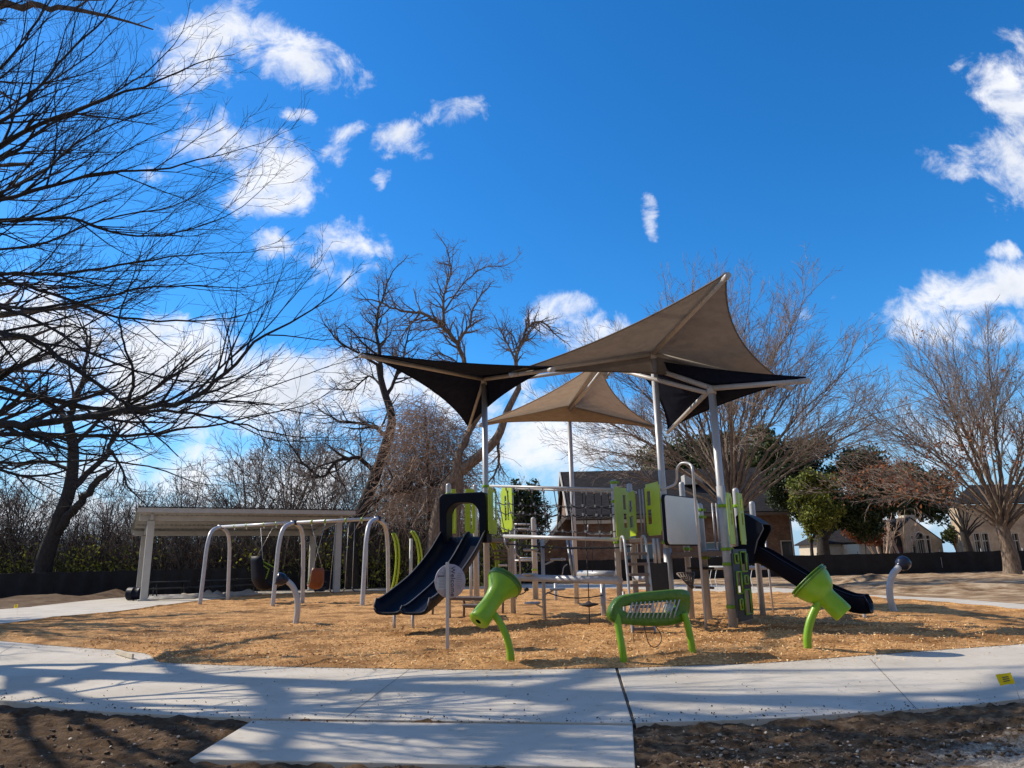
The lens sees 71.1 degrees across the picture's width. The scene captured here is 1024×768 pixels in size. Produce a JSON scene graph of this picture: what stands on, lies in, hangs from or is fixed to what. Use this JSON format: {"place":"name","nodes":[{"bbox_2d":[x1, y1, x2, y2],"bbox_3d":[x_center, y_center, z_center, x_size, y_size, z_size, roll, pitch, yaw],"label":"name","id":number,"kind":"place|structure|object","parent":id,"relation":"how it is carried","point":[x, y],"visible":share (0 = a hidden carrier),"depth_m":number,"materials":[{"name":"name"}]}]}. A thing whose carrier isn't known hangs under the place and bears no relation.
{"place":"outdoors","nodes":[
{"label":"outdoors","id":0,"kind":"place"},
{"bbox_2d":[33,594,174,606],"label":"path","id":1,"kind":"structure","parent":0,"point":[95,600],"depth_m":33.29,"materials":[{"name":"concrete"}]},
{"bbox_2d":[148,594,198,599],"bbox_3d":[-15.847,9.850,33.219,2.814,0.193,1.311,-1,-14,0],"label":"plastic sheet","id":2,"kind":"object","parent":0,"point":[179,596],"visible":0.88,"depth_m":32.79,"materials":[{"name":"white plastic"}]},
{"bbox_2d":[0,584,632,725],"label":"path","id":3,"kind":"structure","parent":0,"point":[590,694],"depth_m":7.87,"materials":[{"name":"concrete"}]},
{"bbox_2d":[115,649,133,658],"bbox_3d":[-6.064,4.218,11.208,0.030,0.070,0.989,11,-18,-40],"label":"form board","id":4,"kind":"object","parent":3,"relation":"on","point":[124,653],"visible":1,"depth_m":11.14,"materials":[{"name":"wood"}]},
{"bbox_2d":[125,587,149,599],"bbox_3d":[-16.951,9.463,32.366,0.900,0.591,0.600,-1,-14,0],"label":"storage drum","id":5,"kind":"object","parent":3,"relation":"on","point":[132,593],"visible":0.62,"depth_m":32.13,"materials":[{"name":"black plastic"}]},
{"bbox_2d":[149,581,190,595],"bbox_3d":[-16.839,10.086,35.199,1.800,0.778,1.720,3,-15,-17],"label":"picnic table","id":6,"kind":"object","parent":3,"relation":"on","point":[183,587],"visible":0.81,"depth_m":34.95,"materials":[{"name":"black metal"}]},
{"bbox_2d":[182,592,221,597],"bbox_3d":[-14.925,10.004,33.980,2.432,0.220,1.095,-1,-14,0],"label":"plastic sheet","id":7,"kind":"object","parent":3,"relation":"on","point":[207,595],"visible":0.59,"depth_m":33.76,"materials":[{"name":"plastic"}]},
{"bbox_2d":[205,590,224,596],"bbox_3d":[-14.464,10.091,34.584,1.332,0.323,0.980,-1,-14,0],"label":"plastic sheet","id":8,"kind":"object","parent":3,"relation":"on","point":[217,592],"visible":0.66,"depth_m":34.44,"materials":[{"name":"white plastic"}]},
{"bbox_2d":[191,579,242,592],"bbox_3d":[-14.851,10.283,36.170,1.800,0.778,1.720,-4,-14,11],"label":"picnic table","id":9,"kind":"object","parent":3,"relation":"on","point":[224,585],"visible":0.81,"depth_m":35.89,"materials":[{"name":"black metal"}]},
{"bbox_2d":[225,578,257,592],"bbox_3d":[-14.288,10.752,38.111,1.800,0.778,1.720,6,-16,-28],"label":"picnic table","id":10,"kind":"object","parent":3,"relation":"on","point":[243,584],"visible":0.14,"depth_m":37.91,"materials":[{"name":"black metal"}]},
{"bbox_2d":[224,589,260,595],"bbox_3d":[-13.193,10.186,35.041,2.180,0.303,0.862,-1,-14,0],"label":"plastic sheet","id":11,"kind":"object","parent":3,"relation":"on","point":[247,592],"visible":0.67,"depth_m":34.75,"materials":[{"name":"white plastic"}]},
{"bbox_2d":[131,506,355,600],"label":"picnic pavilion","id":12,"kind":"structure","parent":3,"relation":"on","point":[149,523],"depth_m":35.77,"materials":[{"name":"white paint"}]},
{"bbox_2d":[314,581,326,591],"bbox_3d":[-9.949,10.508,37.142,0.560,0.561,0.560,-1,-14,0],"label":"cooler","id":13,"kind":"object","parent":3,"relation":"on","point":[322,588],"visible":0.52,"depth_m":36.88,"materials":[{"name":"plastic"}]},
{"bbox_2d":[324,570,332,589],"bbox_3d":[-10.159,10.970,40.120,0.660,1.111,0.710,-1,-14,0],"label":"waste bin","id":14,"kind":"object","parent":3,"relation":"on","point":[328,574],"visible":0.45,"depth_m":39.83,"materials":[{"name":"black plastic"}]},
{"bbox_2d":[256,251,463,588],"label":"craggy tree","id":15,"kind":"object","parent":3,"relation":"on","point":[349,567],"visible":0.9,"depth_m":43.69,"materials":[{"name":"brown plant"}]},
{"bbox_2d":[335,377,521,567],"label":"vine tangle","id":16,"kind":"object","parent":15,"relation":"hanging from","point":[431,454],"visible":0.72,"depth_m":41.84,"materials":[{"name":"brown plant"}]},
{"bbox_2d":[351,229,571,553],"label":"craggy tree","id":17,"kind":"object","parent":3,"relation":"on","point":[454,478],"visible":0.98,"depth_m":42.10,"materials":[{"name":"brown plant"}]},
{"bbox_2d":[1,669,1022,722],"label":"crumbs","id":18,"kind":"object","parent":3,"relation":"on","point":[489,709],"visible":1,"depth_m":6.33,"materials":[{"name":"soil"}]},
{"bbox_2d":[14,643,1020,679],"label":"wood chips","id":19,"kind":"object","parent":3,"relation":"on","point":[510,668],"visible":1,"depth_m":9.20,"materials":[{"name":"brown wood"}]},
{"bbox_2d":[616,669,634,723],"bbox_3d":[1.148,3.158,7.375,0.012,0.001,3.098,-3,-14,5],"label":"joint filler","id":20,"kind":"object","parent":3,"relation":"on","point":[626,699],"visible":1,"depth_m":6.89,"materials":[{"name":"black rubber"}]},
{"bbox_2d":[1,720,638,767],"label":"gravel","id":21,"kind":"structure","parent":0,"point":[103,762],"depth_m":5.72,"materials":[{"name":"brown gravel"}]},
{"bbox_2d":[190,721,634,767],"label":"path","id":22,"kind":"structure","parent":0,"point":[423,745],"depth_m":5.32,"materials":[{"name":"concrete"}]},
{"bbox_2d":[0,571,1023,767],"bbox_3d":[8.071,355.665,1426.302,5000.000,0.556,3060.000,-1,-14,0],"label":"ground","id":23,"kind":"structure","parent":0,"point":[996,586],"depth_m":5.63,"materials":[{"name":"brown soil"}]},
{"bbox_2d":[0,453,57,550],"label":"bare tree","id":24,"kind":"object","parent":23,"relation":"on","point":[18,506],"visible":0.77,"depth_m":43.82,"materials":[{"name":"brown plant"}]},
{"bbox_2d":[0,450,81,570],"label":"bare tree","id":25,"kind":"object","parent":23,"relation":"on","point":[23,511],"visible":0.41,"depth_m":45.63,"materials":[{"name":"brown plant"}]},
{"bbox_2d":[0,318,102,416],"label":"bare tree","id":26,"kind":"object","parent":23,"relation":"on","point":[37,371],"visible":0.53,"depth_m":27.48,"materials":[{"name":"brown plant"}]},
{"bbox_2d":[0,0,153,343],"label":"bare tree","id":27,"kind":"object","parent":23,"relation":"on","point":[31,5],"visible":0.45,"depth_m":19.00,"materials":[{"name":"brown plant"}]},
{"bbox_2d":[82,482,132,557],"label":"bare tree","id":28,"kind":"object","parent":23,"relation":"on","point":[110,514],"visible":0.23,"depth_m":49.45,"materials":[{"name":"grey plant"}]},
{"bbox_2d":[0,298,216,572],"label":"leaning tree","id":29,"kind":"object","parent":23,"relation":"on","point":[62,516],"visible":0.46,"depth_m":42.22,"materials":[{"name":"brown plant"}]},
{"bbox_2d":[100,468,174,558],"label":"bare tree","id":30,"kind":"object","parent":23,"relation":"on","point":[135,499],"visible":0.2,"depth_m":48.12,"materials":[{"name":"grey plant"}]},
{"bbox_2d":[147,451,225,559],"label":"bare tree","id":31,"kind":"object","parent":23,"relation":"on","point":[176,492],"visible":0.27,"depth_m":49.23,"materials":[{"name":"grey plant"}]},
{"bbox_2d":[0,0,429,528],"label":"bare shade tree","id":32,"kind":"object","parent":23,"relation":"on","point":[105,412],"visible":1,"depth_m":9.53,"materials":[{"name":"brown plant"}]},
{"bbox_2d":[172,416,319,554],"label":"bare tree","id":33,"kind":"object","parent":23,"relation":"on","point":[244,470],"visible":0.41,"depth_m":49.43,"materials":[{"name":"brown plant"}]},
{"bbox_2d":[186,399,374,566],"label":"bare tree","id":34,"kind":"object","parent":23,"relation":"on","point":[262,467],"visible":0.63,"depth_m":46.56,"materials":[{"name":"brown plant"}]},
{"bbox_2d":[0,460,562,590],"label":"undergrowth","id":35,"kind":"object","parent":23,"relation":"on","point":[218,549],"depth_m":43.68,"materials":[{"name":"brown plant"}]},
{"bbox_2d":[273,421,379,546],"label":"bare tree","id":36,"kind":"object","parent":23,"relation":"on","point":[323,482],"visible":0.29,"depth_m":51.36,"materials":[{"name":"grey plant"}]},
{"bbox_2d":[0,722,668,767],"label":"soil clods","id":37,"kind":"object","parent":23,"relation":"on","point":[106,752],"visible":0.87,"depth_m":5.65,"materials":[{"name":"soil"}]},
{"bbox_2d":[315,422,413,554],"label":"bare tree","id":38,"kind":"object","parent":23,"relation":"on","point":[361,469],"visible":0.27,"depth_m":49.42,"materials":[{"name":"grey plant"}]},
{"bbox_2d":[354,441,434,545],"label":"bare tree","id":39,"kind":"object","parent":23,"relation":"on","point":[391,499],"visible":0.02,"depth_m":49.15,"materials":[{"name":"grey plant"}]},
{"bbox_2d":[0,588,1023,668],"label":"wood chip surfacing","id":40,"kind":"structure","parent":23,"relation":"on","point":[322,608],"depth_m":13.16,"materials":[{"name":"brown wood"}]},
{"bbox_2d":[275,572,300,623],"bbox_3d":[-5.189,5.009,16.548,0.603,1.296,0.294,3,-15,-18],"label":"talk tube","id":41,"kind":"object","parent":40,"relation":"on","point":[282,579],"visible":0.88,"depth_m":16.51,"materials":[{"name":"silver metal"}]},
{"bbox_2d":[198,516,389,605],"bbox_3d":[-8.191,6.541,26.170,9.295,3.112,3.462,-8,-15,25],"label":"swing set","id":42,"kind":"object","parent":40,"relation":"on","point":[370,520],"visible":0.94,"depth_m":25.90,"materials":[{"name":"silver metal"}]},
{"bbox_2d":[251,528,279,590],"bbox_3d":[-8.972,6.388,26.211,0.849,2.242,1.113,-13,-18,39],"label":"bucket swing","id":43,"kind":"object","parent":42,"relation":"hanging from","point":[260,581],"visible":0.85,"depth_m":25.69,"materials":[{"name":"black plastic"}]},
{"bbox_2d":[307,526,324,588],"bbox_3d":[-6.843,6.061,25.117,0.513,2.188,0.657,7,-16,-29],"label":"bucket swing","id":44,"kind":"object","parent":42,"relation":"hanging from","point":[316,578],"visible":1,"depth_m":24.73,"materials":[{"name":"orange plastic"}]},
{"bbox_2d":[329,524,348,592],"bbox_3d":[-5.998,6.040,24.850,0.610,2.327,0.160,-1,-14,0],"label":"belt swing","id":45,"kind":"object","parent":42,"relation":"hanging from","point":[332,560],"visible":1,"depth_m":24.82,"materials":[{"name":"black rubber"}]},
{"bbox_2d":[351,523,367,591],"bbox_3d":[-5.226,5.973,24.724,0.555,2.302,0.160,-1,-14,0],"label":"belt swing","id":46,"kind":"object","parent":42,"relation":"hanging from","point":[367,567],"visible":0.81,"depth_m":24.60,"materials":[{"name":"black rubber"}]},
{"bbox_2d":[391,533,399,588],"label":"climbing arch","id":47,"kind":"structure","parent":40,"relation":"on","point":[396,558],"depth_m":24.76,"materials":[{"name":"green plastic"}]},
{"bbox_2d":[409,531,422,573],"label":"climbing arch","id":48,"kind":"structure","parent":40,"relation":"on","point":[411,550],"depth_m":25.81,"materials":[{"name":"green plastic"}]},
{"bbox_2d":[435,562,465,648],"bbox_3d":[-0.925,3.442,10.904,0.510,1.423,0.085,6,-16,-27],"label":"welcome sign","id":49,"kind":"object","parent":40,"relation":"on","point":[450,580],"visible":0.99,"depth_m":10.99,"materials":[{"name":"silver metal"}]},
{"bbox_2d":[470,567,521,661],"bbox_3d":[-0.188,3.155,9.639,0.516,1.339,0.782,-10,-16,30],"label":"sound horn","id":50,"kind":"object","parent":40,"relation":"on","point":[504,584],"visible":0.87,"depth_m":9.59,"materials":[{"name":"green plastic"}]},
{"bbox_2d":[515,517,537,599],"bbox_3d":[0.466,6.023,24.461,0.807,2.895,0.195,-4,-14,12],"label":"climber post","id":51,"kind":"object","parent":40,"relation":"on","point":[534,561],"visible":0.72,"depth_m":24.35,"materials":[{"name":"beige metal"}]},
{"bbox_2d":[514,523,538,598],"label":"exercise bars","id":52,"kind":"object","parent":40,"relation":"on","point":[515,545],"visible":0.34,"depth_m":25.48,"materials":[{"name":"silver metal"}]},
{"bbox_2d":[74,610,1023,669],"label":"wood chips","id":53,"kind":"object","parent":40,"relation":"on","point":[584,629],"visible":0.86,"depth_m":11.58,"materials":[{"name":"brown wood"}]},
{"bbox_2d":[358,272,810,627],"bbox_3d":[2.268,2.336,16.696,8.609,6.223,10.437,-6,-15,18],"label":"shade canopy","id":54,"kind":"object","parent":40,"relation":"on","point":[689,356],"visible":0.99,"depth_m":15.06,"materials":[{"name":"beige fabric"}]},
{"bbox_2d":[373,462,873,632],"bbox_3d":[2.272,4.255,18.720,9.662,3.484,13.058,-1,-14,0],"label":"play structure","id":55,"kind":"object","parent":40,"relation":"on","point":[413,592],"visible":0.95,"depth_m":14.62,"materials":[{"name":"green metal"}]},
{"bbox_2d":[606,589,695,662],"bbox_3d":[1.869,3.251,9.494,1.297,0.992,0.236,5,-15,-25],"label":"chime drum","id":56,"kind":"object","parent":40,"relation":"on","point":[676,612],"visible":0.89,"depth_m":9.53,"materials":[{"name":"green metal"}]},
{"bbox_2d":[792,564,850,648],"bbox_3d":[4.307,3.179,10.031,0.721,1.283,0.622,-1,-14,0],"label":"sound horn","id":57,"kind":"object","parent":40,"relation":"on","point":[815,587],"visible":0.88,"depth_m":9.88,"materials":[{"name":"green plastic"}]},
{"bbox_2d":[886,556,911,610],"bbox_3d":[8.842,4.624,16.390,0.671,1.351,0.335,-1,-14,0],"label":"talk tube","id":58,"kind":"object","parent":40,"relation":"on","point":[903,563],"visible":0.87,"depth_m":16.34,"materials":[{"name":"silver metal"}]},
{"bbox_2d":[0,548,1023,598],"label":"privacy fence","id":59,"kind":"object","parent":23,"relation":"on","point":[83,583],"visible":0.49,"depth_m":45.16,"materials":[{"name":"black"}]},
{"bbox_2d":[478,469,558,541],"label":"bare tree","id":60,"kind":"object","parent":23,"relation":"on","point":[498,525],"visible":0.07,"depth_m":57.64,"materials":[{"name":"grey plant"}]},
{"bbox_2d":[505,478,551,561],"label":"cedar tree","id":61,"kind":"object","parent":23,"relation":"on","point":[525,497],"visible":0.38,"depth_m":50.85,"materials":[{"name":"green plant"}]},
{"bbox_2d":[537,467,794,561],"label":"brick building","id":62,"kind":"structure","parent":23,"relation":"on","point":[779,540],"depth_m":61.24,"materials":[{"name":"brown brick"}]},
{"bbox_2d":[626,544,638,558],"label":"window","id":63,"kind":"structure","parent":62,"relation":"in","point":[628,548],"depth_m":60.30,"materials":[{"name":"beige glass"}]},
{"bbox_2d":[640,544,652,558],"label":"window","id":64,"kind":"structure","parent":62,"relation":"in","point":[650,549],"depth_m":60.28,"materials":[{"name":"beige glass"}]},
{"bbox_2d":[706,542,716,557],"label":"window","id":65,"kind":"structure","parent":62,"relation":"in","point":[709,545],"depth_m":60.36,"materials":[{"name":"beige"}]},
{"bbox_2d":[780,540,794,556],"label":"window","id":66,"kind":"structure","parent":62,"relation":"in","point":[786,545],"depth_m":60.28,"materials":[{"name":"beige glass"}]},
{"bbox_2d":[626,431,749,469],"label":"evergreen tree","id":67,"kind":"object","parent":23,"relation":"on","point":[693,461],"visible":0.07,"depth_m":83.46,"materials":[{"name":"plant"}]},
{"bbox_2d":[522,243,994,584],"bbox_3d":[11.170,1.267,37.279,21.422,18.345,20.866,-1,-14,0],"label":"bare shade tree","id":68,"kind":"object","parent":23,"relation":"on","point":[734,476],"visible":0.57,"depth_m":36.43,"materials":[{"name":"brown plant"}]},
{"bbox_2d":[737,422,805,477],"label":"evergreen tree","id":69,"kind":"object","parent":23,"relation":"on","point":[767,443],"visible":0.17,"depth_m":78.23,"materials":[{"name":"plant"}]},
{"bbox_2d":[784,467,846,554],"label":"yellow green tree","id":70,"kind":"object","parent":23,"relation":"on","point":[820,511],"visible":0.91,"depth_m":51.57,"materials":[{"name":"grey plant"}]},
{"bbox_2d":[794,528,857,554],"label":"house","id":71,"kind":"structure","parent":23,"relation":"on","point":[837,540],"depth_m":82.89,"materials":[{"name":"stone"}]},
{"bbox_2d":[637,712,1023,767],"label":"soil clods","id":72,"kind":"object","parent":23,"relation":"on","point":[988,752],"visible":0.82,"depth_m":4.96,"materials":[{"name":"soil"}]},
{"bbox_2d":[758,432,911,554],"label":"live oak","id":73,"kind":"object","parent":23,"relation":"on","point":[854,521],"visible":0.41,"depth_m":56.33,"materials":[{"name":"green plant"}]},
{"bbox_2d":[840,525,889,553],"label":"autumn shrub","id":74,"kind":"object","parent":23,"relation":"on","point":[880,540],"visible":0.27,"depth_m":68.02,"materials":[{"name":"brown plant"}]},
{"bbox_2d":[867,510,901,553],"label":"crape myrtle","id":75,"kind":"object","parent":23,"relation":"on","point":[887,543],"visible":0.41,"depth_m":69.94,"materials":[{"name":"brown plant"}]},
{"bbox_2d":[842,515,944,554],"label":"gabled house","id":76,"kind":"structure","parent":23,"relation":"on","point":[929,542],"depth_m":76.27,"materials":[{"name":"beige brick"}]},
{"bbox_2d":[892,547,902,552],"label":"window","id":77,"kind":"structure","parent":76,"relation":"in","point":[899,548],"depth_m":76.07,"materials":[{"name":"grey glass"}]},
{"bbox_2d":[910,531,932,552],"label":"window frame","id":78,"kind":"structure","parent":76,"relation":"in","point":[919,545],"depth_m":75.98,"materials":[{"name":"beige"}]},
{"bbox_2d":[840,461,959,526],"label":"evergreen tree","id":79,"kind":"object","parent":23,"relation":"on","point":[932,511],"visible":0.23,"depth_m":87.02,"materials":[{"name":"green plant"}]},
{"bbox_2d":[882,510,920,552],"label":"crape myrtle","id":80,"kind":"object","parent":23,"relation":"on","point":[903,535],"visible":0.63,"depth_m":71.76,"materials":[{"name":"brown plant"}]},
{"bbox_2d":[784,295,1023,573],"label":"bare tree","id":81,"kind":"object","parent":23,"relation":"on","point":[999,512],"visible":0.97,"depth_m":44.05,"materials":[{"name":"brown plant"}]},
{"bbox_2d":[940,523,957,550],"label":"garden shrub","id":82,"kind":"object","parent":23,"relation":"on","point":[948,535],"visible":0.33,"depth_m":75.54,"materials":[{"name":"green plant"}]},
{"bbox_2d":[900,448,1023,551],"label":"bare tree","id":83,"kind":"object","parent":23,"relation":"on","point":[964,533],"visible":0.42,"depth_m":64.49,"materials":[{"name":"brown plant"}]},
{"bbox_2d":[949,484,1023,551],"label":"tall house","id":84,"kind":"structure","parent":23,"relation":"on","point":[983,537],"depth_m":72.39,"materials":[{"name":"beige brick"}]},
{"bbox_2d":[972,533,982,551],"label":"window","id":85,"kind":"structure","parent":84,"relation":"in","point":[975,538],"depth_m":72.10,"materials":[{"name":"beige glass"}]},
{"bbox_2d":[980,533,990,550],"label":"window","id":86,"kind":"structure","parent":84,"relation":"in","point":[984,540],"depth_m":72.10,"materials":[{"name":"beige"}]},
{"bbox_2d":[1011,533,1021,550],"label":"window","id":87,"kind":"structure","parent":84,"relation":"in","point":[1013,534],"depth_m":72.12,"materials":[{"name":"beige glass"}]},
{"bbox_2d":[996,672,1021,704],"bbox_3d":[4.410,2.717,6.354,0.182,0.301,0.023,-2,-14,4],"label":"marker flag","id":88,"kind":"object","parent":23,"relation":"on","point":[1005,679],"visible":0.95,"depth_m":6.38,"materials":[{"name":"yellow plastic"}]},
{"bbox_2d":[0,0,1023,554],"label":"sky","id":89,"kind":"structure","parent":0,"point":[608,142],"materials":[{"name":"blue"}]},
{"bbox_2d":[598,584,1023,727],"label":"path","id":90,"kind":"structure","parent":0,"point":[922,684],"depth_m":7.36,"materials":[{"name":"concrete"}]},
{"bbox_2d":[871,660,916,708],"bbox_3d":[4.015,3.144,7.636,0.006,0.001,3.234,-6,-15,19],"label":"control joint","id":91,"kind":"object","parent":90,"relation":"on","point":[895,686],"visible":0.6,"depth_m":7.10,"materials":[{"name":"grey concrete"}]},
{"bbox_2d":[636,720,1023,767],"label":"gravel","id":92,"kind":"structure","parent":0,"point":[857,750],"depth_m":4.95,"materials":[{"name":"brown gravel"}]}
]}

